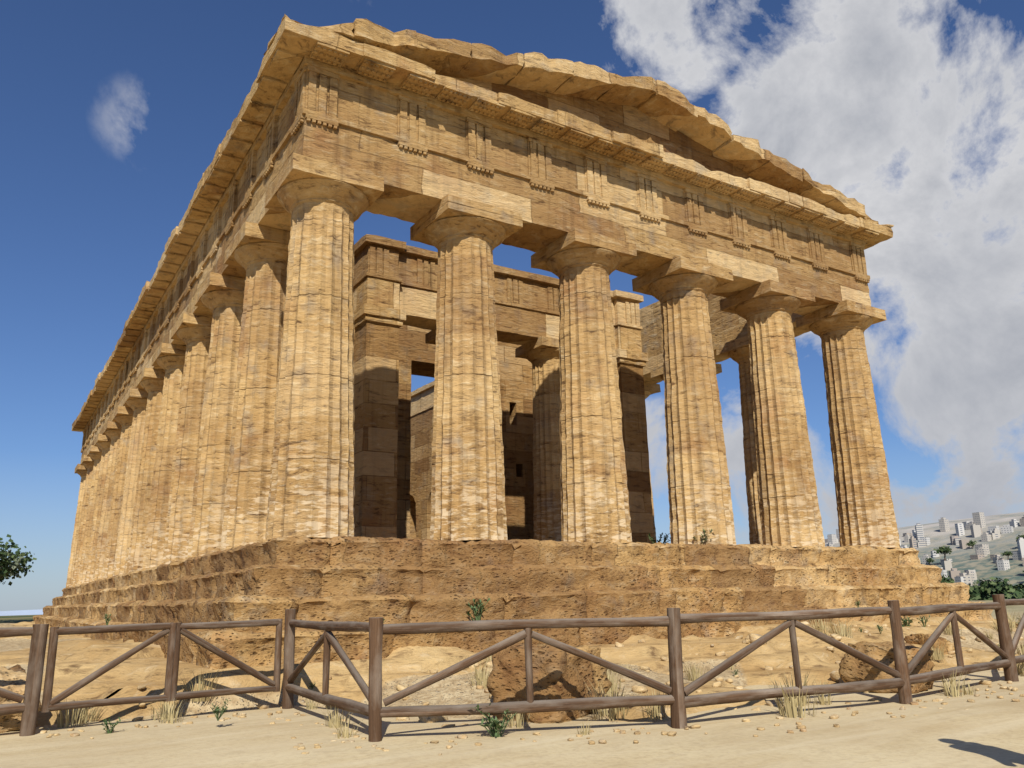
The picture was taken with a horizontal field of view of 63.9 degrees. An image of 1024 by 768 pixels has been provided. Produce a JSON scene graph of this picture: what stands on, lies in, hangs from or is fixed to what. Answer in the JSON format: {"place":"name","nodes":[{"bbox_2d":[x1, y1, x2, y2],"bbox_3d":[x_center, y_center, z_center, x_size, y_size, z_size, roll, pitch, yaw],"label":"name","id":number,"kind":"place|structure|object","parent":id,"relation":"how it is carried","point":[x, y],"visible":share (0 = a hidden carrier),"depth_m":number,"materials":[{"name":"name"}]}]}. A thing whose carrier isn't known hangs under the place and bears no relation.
{"place":"outdoors","nodes":[
{"label":"outdoors","id":0,"kind":"place"},
{"bbox_2d":[179,668,221,701],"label":"dry grass","id":1,"kind":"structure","parent":0,"point":[200,688],"depth_m":10.39,"materials":[{"name":"plant"}]},
{"bbox_2d":[397,325,533,539],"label":"cella cross walls","id":2,"kind":"structure","parent":0,"point":[416,352],"depth_m":27.87,"materials":[{"name":"stone"}]},
{"bbox_2d":[467,663,492,688],"bbox_3d":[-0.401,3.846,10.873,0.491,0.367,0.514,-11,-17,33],"label":"dry grass","id":3,"kind":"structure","parent":0,"point":[485,679],"depth_m":10.85,"materials":[{"name":"plant"}]},
{"bbox_2d":[0,512,1023,767],"bbox_3d":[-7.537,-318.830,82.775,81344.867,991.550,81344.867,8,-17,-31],"label":"ground sheet","id":4,"kind":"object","parent":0,"point":[982,730],"visible":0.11,"depth_m":7.95,"materials":[{"name":"sand"}]},
{"bbox_2d":[0,534,36,585],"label":"olive tree","id":5,"kind":"object","parent":4,"relation":"on","point":[8,567],"visible":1,"depth_m":57.47,"materials":[{"name":"green plant"}]},
{"bbox_2d":[0,664,40,732],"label":"boulder","id":6,"kind":"object","parent":4,"relation":"on","point":[13,679],"visible":0.48,"depth_m":9.29,"materials":[{"name":"stone"}]},
{"bbox_2d":[54,696,92,727],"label":"dry grass","id":7,"kind":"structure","parent":4,"relation":"on","point":[67,720],"depth_m":9.45,"materials":[{"name":"plant"}]},
{"bbox_2d":[74,707,101,723],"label":"dry grass","id":8,"kind":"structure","parent":4,"relation":"on","point":[91,717],"depth_m":9.80,"materials":[{"name":"plant"}]},
{"bbox_2d":[0,621,202,705],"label":"rock outcrop","id":9,"kind":"object","parent":4,"relation":"on","point":[79,658],"visible":0.44,"depth_m":12.87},
{"bbox_2d":[100,717,120,733],"bbox_3d":[-4.361,3.731,8.935,0.239,0.190,0.140,7,-17,-28],"label":"weed","id":10,"kind":"object","parent":4,"relation":"on","point":[107,727],"visible":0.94,"depth_m":8.91,"materials":[{"name":"green plant"}]},
{"bbox_2d":[150,691,185,723],"bbox_3d":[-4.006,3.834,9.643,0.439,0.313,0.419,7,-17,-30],"label":"dry grass","id":11,"kind":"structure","parent":4,"relation":"on","point":[170,717],"depth_m":9.62,"materials":[{"name":"plant"}]},
{"bbox_2d":[210,699,229,720],"bbox_3d":[-3.208,3.587,9.028,0.214,0.225,0.245,0,-15,-7],"label":"weed","id":12,"kind":"object","parent":4,"relation":"on","point":[217,711],"visible":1,"depth_m":9.02,"materials":[{"name":"green plant"}]},
{"bbox_2d":[305,699,317,709],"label":"dry grass","id":13,"kind":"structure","parent":4,"relation":"on","point":[310,706],"depth_m":10.50,"materials":[{"name":"plant"}]},
{"bbox_2d":[323,705,353,727],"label":"dry grass","id":14,"kind":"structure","parent":4,"relation":"on","point":[331,722],"depth_m":8.88,"materials":[{"name":"plant"}]},
{"bbox_2d":[334,719,361,738],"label":"dry grass","id":15,"kind":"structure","parent":4,"relation":"on","point":[345,732],"depth_m":8.21,"materials":[{"name":"plant"}]},
{"bbox_2d":[0,594,1023,741],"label":"fence","id":16,"kind":"object","parent":4,"relation":"on","point":[678,699],"visible":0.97,"depth_m":9.09,"materials":[{"name":"brown wood"}]},
{"bbox_2d":[33,536,993,669],"bbox_3d":[-7.000,8.757,33.356,19.600,2.068,42.097,8,-17,-31],"label":"stepped base","id":17,"kind":"object","parent":4,"relation":"on","point":[391,580],"visible":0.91,"depth_m":15.07,"materials":[{"name":"stone"}]},
{"bbox_2d":[66,464,86,587],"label":"column","id":18,"kind":"structure","parent":17,"relation":"on","point":[81,470],"depth_m":45.47,"materials":[{"name":"stone"}]},
{"bbox_2d":[72,455,93,585],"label":"column","id":19,"kind":"structure","parent":17,"relation":"on","point":[87,462],"depth_m":42.90,"materials":[{"name":"stone"}]},
{"bbox_2d":[77,445,101,584],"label":"column","id":20,"kind":"structure","parent":17,"relation":"on","point":[94,453],"depth_m":40.29,"materials":[{"name":"stone"}]},
{"bbox_2d":[84,434,110,582],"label":"column","id":21,"kind":"structure","parent":17,"relation":"on","point":[102,442],"depth_m":37.72,"materials":[{"name":"stone"}]},
{"bbox_2d":[93,421,121,580],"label":"column","id":22,"kind":"structure","parent":17,"relation":"on","point":[111,430],"depth_m":35.13,"materials":[{"name":"stone"}]},
{"bbox_2d":[101,406,133,579],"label":"column","id":23,"kind":"structure","parent":17,"relation":"on","point":[122,416],"depth_m":32.52,"materials":[{"name":"stone"}]},
{"bbox_2d":[113,388,147,575],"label":"column","id":24,"kind":"structure","parent":17,"relation":"on","point":[135,400],"depth_m":29.94,"materials":[{"name":"stone"}]},
{"bbox_2d":[126,368,164,572],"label":"column","id":25,"kind":"structure","parent":17,"relation":"on","point":[150,381],"depth_m":27.33,"materials":[{"name":"stone"}]},
{"bbox_2d":[142,343,185,568],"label":"column","id":26,"kind":"structure","parent":17,"relation":"on","point":[168,358],"depth_m":24.76,"materials":[{"name":"stone"}]},
{"bbox_2d":[162,312,212,563],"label":"column","id":27,"kind":"structure","parent":17,"relation":"on","point":[192,331],"depth_m":22.16,"materials":[{"name":"stone"}]},
{"bbox_2d":[187,272,244,558],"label":"column","id":28,"kind":"structure","parent":17,"relation":"on","point":[220,296],"depth_m":19.55,"materials":[{"name":"stone"}]},
{"bbox_2d":[221,222,289,550],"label":"column","id":29,"kind":"structure","parent":17,"relation":"on","point":[258,252],"depth_m":16.97,"materials":[{"name":"stone"}]},
{"bbox_2d":[264,153,383,540],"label":"column","id":30,"kind":"structure","parent":17,"relation":"on","point":[326,205],"depth_m":14.41,"materials":[{"name":"stone"}]},
{"bbox_2d":[410,194,522,541],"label":"column","id":31,"kind":"structure","parent":17,"relation":"on","point":[465,237],"depth_m":16.00,"materials":[{"name":"stone"}]},
{"bbox_2d":[465,598,489,620],"bbox_3d":[-0.513,3.695,13.306,0.351,0.475,0.598,8,-17,-31],"label":"weed","id":32,"kind":"object","parent":17,"relation":"on","point":[478,612],"visible":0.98,"depth_m":13.31,"materials":[{"name":"green plant"}]},
{"bbox_2d":[531,228,636,543],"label":"column","id":33,"kind":"structure","parent":17,"relation":"on","point":[582,265],"depth_m":17.63,"materials":[{"name":"stone"}]},
{"bbox_2d":[644,382,660,541],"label":"column","id":34,"kind":"structure","parent":17,"relation":"on","point":[650,388],"depth_m":30.94,"materials":[{"name":"stone"}]},
{"bbox_2d":[648,532,670,543],"bbox_3d":[3.695,4.018,20.635,0.718,0.570,0.421,-5,-15,14],"label":"weed","id":35,"kind":"object","parent":17,"relation":"on","point":[664,539],"visible":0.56,"depth_m":20.63,"materials":[{"name":"green plant"}]},
{"bbox_2d":[632,256,736,544],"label":"column","id":36,"kind":"structure","parent":17,"relation":"on","point":[680,288],"depth_m":19.25,"materials":[{"name":"stone"}]},
{"bbox_2d":[650,363,721,380],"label":"column","id":37,"kind":"structure","parent":17,"relation":"on","point":[657,373],"depth_m":28.81,"materials":[{"name":"stone"}]},
{"bbox_2d":[716,335,795,544],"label":"column","id":38,"kind":"structure","parent":17,"relation":"on","point":[736,350],"depth_m":25.46,"materials":[{"name":"stone"}]},
{"bbox_2d":[719,279,824,547],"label":"column","id":39,"kind":"structure","parent":17,"relation":"on","point":[790,514],"depth_m":20.87,"materials":[{"name":"stone"}]},
{"bbox_2d":[795,300,899,548],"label":"column","id":40,"kind":"structure","parent":17,"relation":"on","point":[865,510],"depth_m":22.50,"materials":[{"name":"stone"}]},
{"bbox_2d":[81,119,870,458],"bbox_3d":[-7.176,0.875,35.394,16.788,1.043,39.297,8,-17,-31],"label":"architrave","id":41,"kind":"object","parent":40,"relation":"on","point":[417,185],"visible":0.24,"depth_m":18.38,"materials":[{"name":"stone"}]},
{"bbox_2d":[81,108,869,452],"bbox_3d":[-7.191,0.414,35.512,16.870,0.230,39.390,8,-17,-31],"label":"taenia regulae","id":42,"kind":"object","parent":41,"relation":"on","point":[317,118],"visible":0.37,"depth_m":18.59,"materials":[{"name":"stone"}]},
{"bbox_2d":[82,64,866,446],"bbox_3d":[-7.206,-0.152,35.661,16.838,0.989,39.356,8,-17,-31],"label":"frieze","id":43,"kind":"object","parent":42,"relation":"on","point":[320,90],"visible":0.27,"depth_m":18.69,"materials":[{"name":"stone"}]},
{"bbox_2d":[72,17,892,431],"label":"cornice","id":44,"kind":"structure","parent":43,"relation":"on","point":[296,37],"depth_m":18.27,"materials":[{"name":"stone"}]},
{"bbox_2d":[74,41,878,430],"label":"mutules","id":45,"kind":"object","parent":44,"relation":"on","point":[286,63],"visible":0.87,"depth_m":19.14,"materials":[{"name":"stone"}]},
{"bbox_2d":[263,14,893,227],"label":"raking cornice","id":46,"kind":"structure","parent":44,"relation":"on","point":[667,105],"depth_m":19.08,"materials":[{"name":"stone"}]},
{"bbox_2d":[436,74,757,180],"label":"pediment","id":47,"kind":"structure","parent":44,"relation":"on","point":[633,121],"depth_m":20.07,"materials":[{"name":"stone"}]},
{"bbox_2d":[501,701,529,727],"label":"dry grass","id":48,"kind":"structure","parent":4,"relation":"on","point":[518,722],"depth_m":8.65,"materials":[{"name":"plant"}]},
{"bbox_2d":[36,616,1023,726],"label":"rocky ground","id":49,"kind":"structure","parent":4,"relation":"on","point":[408,666],"depth_m":11.92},
{"bbox_2d":[257,703,268,708],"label":"rubble","id":50,"kind":"object","parent":49,"relation":"on","point":[261,706],"visible":0.69,"depth_m":10.60,"materials":[{"name":"stone"}]},
{"bbox_2d":[396,717,409,720],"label":"rubble","id":51,"kind":"object","parent":49,"relation":"on","point":[402,718],"visible":0.45,"depth_m":9.36,"materials":[{"name":"stone"}]},
{"bbox_2d":[418,716,447,722],"bbox_3d":[-0.912,3.783,9.297,0.288,0.175,0.343,-1,-21,25],"label":"rock","id":52,"kind":"object","parent":49,"relation":"on","point":[435,719],"visible":0.3,"depth_m":9.17,"materials":[{"name":"stone"}]},
{"bbox_2d":[476,703,516,736],"bbox_3d":[-0.173,3.343,8.116,0.363,0.382,0.417,-12,-18,35],"label":"weed","id":53,"kind":"object","parent":49,"relation":"on","point":[492,725],"visible":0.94,"depth_m":8.08,"materials":[{"name":"green plant"}]},
{"bbox_2d":[581,681,636,720],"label":"dry grass","id":54,"kind":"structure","parent":49,"relation":"on","point":[613,713],"depth_m":9.06,"materials":[{"name":"plant"}]},
{"bbox_2d":[631,685,647,692],"bbox_3d":[1.571,3.783,10.152,0.194,0.096,0.130,-19,-37,34],"label":"rock","id":55,"kind":"object","parent":49,"relation":"on","point":[640,689],"visible":0.85,"depth_m":10.11,"materials":[{"name":"stone"}]},
{"bbox_2d":[749,633,766,644],"bbox_3d":[4.165,4.339,13.937,0.271,0.185,0.243,19,-21,-40],"label":"rock","id":56,"kind":"object","parent":49,"relation":"on","point":[753,637],"visible":0.48,"depth_m":13.88,"materials":[{"name":"stone"}]},
{"bbox_2d":[765,700,777,706],"bbox_3d":[3.126,3.850,9.839,0.114,0.082,0.194,-7,-5,-12],"label":"rock","id":57,"kind":"object","parent":49,"relation":"on","point":[771,703],"visible":0.63,"depth_m":9.82,"materials":[{"name":"stone"}]},
{"bbox_2d":[807,619,835,634],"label":"dry grass","id":58,"kind":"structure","parent":49,"relation":"on","point":[820,626],"depth_m":15.78,"materials":[{"name":"plant"}]},
{"bbox_2d":[830,669,841,681],"bbox_3d":[4.874,4.245,11.898,0.333,0.180,0.427,16,-14,-39],"label":"rock","id":59,"kind":"object","parent":49,"relation":"on","point":[834,675],"visible":0.2,"depth_m":11.89,"materials":[{"name":"stone"}]},
{"bbox_2d":[838,641,934,693],"bbox_3d":[5.172,3.904,11.218,1.251,0.731,1.110,16,-16,-41],"label":"boulder","id":60,"kind":"object","parent":49,"relation":"on","point":[852,669],"visible":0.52,"depth_m":10.91,"materials":[{"name":"stone"}]},
{"bbox_2d":[916,615,929,626],"bbox_3d":[9.053,5.211,17.979,0.215,0.291,0.366,4,-15,-19],"label":"weed","id":61,"kind":"object","parent":49,"relation":"on","point":[922,619],"visible":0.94,"depth_m":17.96,"materials":[{"name":"green plant"}]},
{"bbox_2d":[904,633,954,654],"bbox_3d":[7.662,4.881,15.050,0.674,0.452,0.781,22,-24,-16],"label":"boulder","id":62,"kind":"object","parent":49,"relation":"on","point":[922,638],"visible":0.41,"depth_m":14.84,"materials":[{"name":"stone"}]},
{"bbox_2d":[1016,640,1023,654],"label":"dry grass","id":63,"kind":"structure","parent":49,"relation":"on","point":[1021,650],"depth_m":15.73,"materials":[{"name":"plant"}]},
{"bbox_2d":[487,643,612,723],"bbox_3d":[0.444,3.518,9.549,1.038,0.968,1.213,-10,-20,31],"label":"boulder","id":64,"kind":"object","parent":4,"relation":"on","point":[559,673],"visible":0.63,"depth_m":9.23,"materials":[{"name":"stone"}]},
{"bbox_2d":[575,720,591,734],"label":"dry grass","id":65,"kind":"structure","parent":4,"relation":"on","point":[585,732],"depth_m":8.07,"materials":[{"name":"plant"}]},
{"bbox_2d":[767,667,823,717],"bbox_3d":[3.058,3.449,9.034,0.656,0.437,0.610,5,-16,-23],"label":"dry grass","id":66,"kind":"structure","parent":4,"relation":"on","point":[791,710],"depth_m":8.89,"materials":[{"name":"plant"}]},
{"bbox_2d":[814,694,832,704],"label":"dry grass","id":67,"kind":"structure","parent":4,"relation":"on","point":[822,702],"depth_m":9.91,"materials":[{"name":"plant"}]},
{"bbox_2d":[827,534,836,543],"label":"city building","id":68,"kind":"structure","parent":4,"relation":"on","point":[832,539],"depth_m":1484.16,"materials":[{"name":"concrete"}]},
{"bbox_2d":[909,536,917,550],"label":"city building","id":69,"kind":"structure","parent":4,"relation":"on","point":[912,542],"depth_m":1225.34,"materials":[{"name":"concrete"}]},
{"bbox_2d":[915,523,923,539],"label":"city building","id":70,"kind":"structure","parent":4,"relation":"on","point":[919,530],"depth_m":1316.79,"materials":[{"name":"concrete"}]},
{"bbox_2d":[916,540,925,547],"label":"city building","id":71,"kind":"structure","parent":4,"relation":"on","point":[920,543],"depth_m":1263.53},
{"bbox_2d":[920,537,930,545],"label":"city building","id":72,"kind":"structure","parent":4,"relation":"on","point":[926,540],"depth_m":1269.76,"materials":[{"name":"concrete"}]},
{"bbox_2d":[922,554,931,564],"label":"city building","id":73,"kind":"structure","parent":4,"relation":"on","point":[924,562],"depth_m":1123.55,"materials":[{"name":"concrete"}]},
{"bbox_2d":[933,546,951,560],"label":"hill tree","id":74,"kind":"object","parent":4,"relation":"on","point":[944,550],"visible":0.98,"depth_m":1091.68,"materials":[{"name":"green plant"}]},
{"bbox_2d":[939,517,949,531],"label":"city building","id":75,"kind":"structure","parent":4,"relation":"on","point":[944,524],"depth_m":1329.39,"materials":[{"name":"concrete"}]},
{"bbox_2d":[941,561,951,569],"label":"city building","id":76,"kind":"structure","parent":4,"relation":"on","point":[946,565],"depth_m":1041.03,"materials":[{"name":"concrete"}]},
{"bbox_2d":[941,575,954,582],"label":"valley tree","id":77,"kind":"object","parent":4,"relation":"on","point":[943,580],"visible":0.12,"depth_m":813.04,"materials":[{"name":"green plant"}]},
{"bbox_2d":[936,669,966,696],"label":"dry grass","id":78,"kind":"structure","parent":4,"relation":"on","point":[954,691],"depth_m":10.29,"materials":[{"name":"plant"}]},
{"bbox_2d":[948,568,960,580],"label":"city building","id":79,"kind":"structure","parent":4,"relation":"on","point":[953,572],"depth_m":965.76,"materials":[{"name":"concrete"}]},
{"bbox_2d":[955,523,964,535],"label":"city building","id":80,"kind":"structure","parent":4,"relation":"on","point":[959,529],"depth_m":1272.32,"materials":[{"name":"concrete"}]},
{"bbox_2d":[956,573,971,585],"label":"city building","id":81,"kind":"structure","parent":4,"relation":"on","point":[967,579],"depth_m":923.64,"materials":[{"name":"concrete"}]},
{"bbox_2d":[959,539,969,548],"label":"city building","id":82,"kind":"structure","parent":4,"relation":"on","point":[963,543],"depth_m":1175.97,"materials":[{"name":"concrete"}]},
{"bbox_2d":[961,682,975,694],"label":"dry grass","id":83,"kind":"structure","parent":4,"relation":"on","point":[970,692],"depth_m":10.43,"materials":[{"name":"plant"}]},
{"bbox_2d":[970,525,981,537],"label":"city building","id":84,"kind":"structure","parent":4,"relation":"on","point":[975,530],"depth_m":1232.82,"materials":[{"name":"concrete"}]},
{"bbox_2d":[970,554,984,559],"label":"city building","id":85,"kind":"structure","parent":4,"relation":"on","point":[972,557],"depth_m":1076.28,"materials":[{"name":"concrete"}]},
{"bbox_2d":[972,512,985,527],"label":"city building","id":86,"kind":"structure","parent":4,"relation":"on","point":[978,518],"depth_m":1285.64,"materials":[{"name":"concrete"}]},
{"bbox_2d":[976,547,986,556],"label":"city building","id":87,"kind":"structure","parent":4,"relation":"on","point":[981,550],"depth_m":1084.44,"materials":[{"name":"concrete"}]},
{"bbox_2d":[974,544,989,554],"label":"city building","id":88,"kind":"structure","parent":4,"relation":"on","point":[986,546],"depth_m":1094.65,"materials":[{"name":"concrete"}]},
{"bbox_2d":[981,532,991,541],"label":"city building","id":89,"kind":"structure","parent":4,"relation":"on","point":[986,537],"depth_m":1186.07,"materials":[{"name":"concrete"}]},
{"bbox_2d":[967,577,1015,597],"bbox_3d":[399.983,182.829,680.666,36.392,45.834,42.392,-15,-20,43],"label":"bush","id":90,"kind":"object","parent":4,"relation":"on","point":[984,589],"visible":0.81,"depth_m":677.43,"materials":[{"name":"green plant"}]},
{"bbox_2d":[968,595,1018,600],"bbox_3d":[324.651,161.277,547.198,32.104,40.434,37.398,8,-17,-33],"label":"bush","id":91,"kind":"object","parent":4,"relation":"on","point":[978,597],"visible":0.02,"depth_m":553.76,"materials":[{"name":"green plant"}]},
{"bbox_2d":[996,560,1009,570],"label":"city building","id":92,"kind":"structure","parent":4,"relation":"on","point":[1003,565],"depth_m":969.15,"materials":[{"name":"concrete"}]},
{"bbox_2d":[984,588,1023,599],"bbox_3d":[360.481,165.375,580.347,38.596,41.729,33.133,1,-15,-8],"label":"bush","id":93,"kind":"object","parent":4,"relation":"on","point":[1017,594],"visible":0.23,"depth_m":579.20,"materials":[{"name":"green plant"}]},
{"bbox_2d":[1000,524,1013,533],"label":"city building","id":94,"kind":"structure","parent":4,"relation":"on","point":[1008,528],"depth_m":1200.79,"materials":[{"name":"concrete"}]},
{"bbox_2d":[997,653,1023,674],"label":"dry grass","id":95,"kind":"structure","parent":4,"relation":"on","point":[1018,666],"depth_m":12.59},
{"bbox_2d":[1009,519,1019,526],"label":"city building","id":96,"kind":"structure","parent":4,"relation":"on","point":[1013,522],"depth_m":1223.27,"materials":[{"name":"concrete"}]},
{"bbox_2d":[1012,551,1019,559],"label":"city building","id":97,"kind":"structure","parent":4,"relation":"on","point":[1015,555],"depth_m":1010.26,"materials":[{"name":"concrete"}]},
{"bbox_2d":[1016,538,1023,559],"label":"city building","id":98,"kind":"structure","parent":4,"relation":"on","point":[1020,543],"depth_m":1004.60,"materials":[{"name":"concrete"}]},
{"bbox_2d":[0,0,1023,610],"label":"sky","id":99,"kind":"structure","parent":0,"point":[113,113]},
{"bbox_2d":[606,670,621,694],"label":"dry grass","id":100,"kind":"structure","parent":0,"point":[611,681],"depth_m":10.13,"materials":[{"name":"plant"}]},
{"bbox_2d":[639,688,667,719],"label":"dry grass","id":101,"kind":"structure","parent":0,"point":[656,709],"depth_m":8.84,"materials":[{"name":"plant"}]},
{"bbox_2d":[683,662,710,680],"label":"dry grass","id":102,"kind":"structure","parent":0,"point":[693,673],"depth_m":11.44,"materials":[{"name":"plant"}]},
{"bbox_2d":[827,618,853,637],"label":"dry grass","id":103,"kind":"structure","parent":0,"point":[844,633],"depth_m":15.22,"materials":[{"name":"plant"}]},
{"bbox_2d":[922,643,943,659],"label":"dry grass","id":104,"kind":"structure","parent":0,"point":[936,653],"depth_m":14.01,"materials":[{"name":"plant"}]},
{"bbox_2d":[939,619,961,634],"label":"dry grass","id":105,"kind":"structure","parent":0,"point":[948,630],"depth_m":17.62,"materials":[{"name":"plant"}]},
{"bbox_2d":[989,615,1015,633],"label":"dry grass","id":106,"kind":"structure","parent":0,"point":[1010,625],"depth_m":18.54,"materials":[{"name":"plant"}]},
{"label":"cella floor","id":107,"kind":"structure","parent":0,"visible":0},
{"bbox_2d":[425,328,435,344],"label":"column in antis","id":108,"kind":"structure","parent":107,"relation":"on","point":[430,337],"depth_m":23.65,"materials":[{"name":"stone"}]},
{"bbox_2d":[353,321,653,543],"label":"cella side walls","id":109,"kind":"structure","parent":107,"relation":"on","point":[376,373],"depth_m":21.42,"materials":[{"name":"stone"}]},
{"bbox_2d":[353,234,647,433],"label":"cella entablature","id":110,"kind":"structure","parent":109,"relation":"on","point":[395,282],"depth_m":23.94,"materials":[{"name":"stone"}]},
{"bbox_2d":[515,336,561,540],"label":"column in antis","id":111,"kind":"structure","parent":107,"relation":"on","point":[541,354],"depth_m":24.18,"materials":[{"name":"stone"}]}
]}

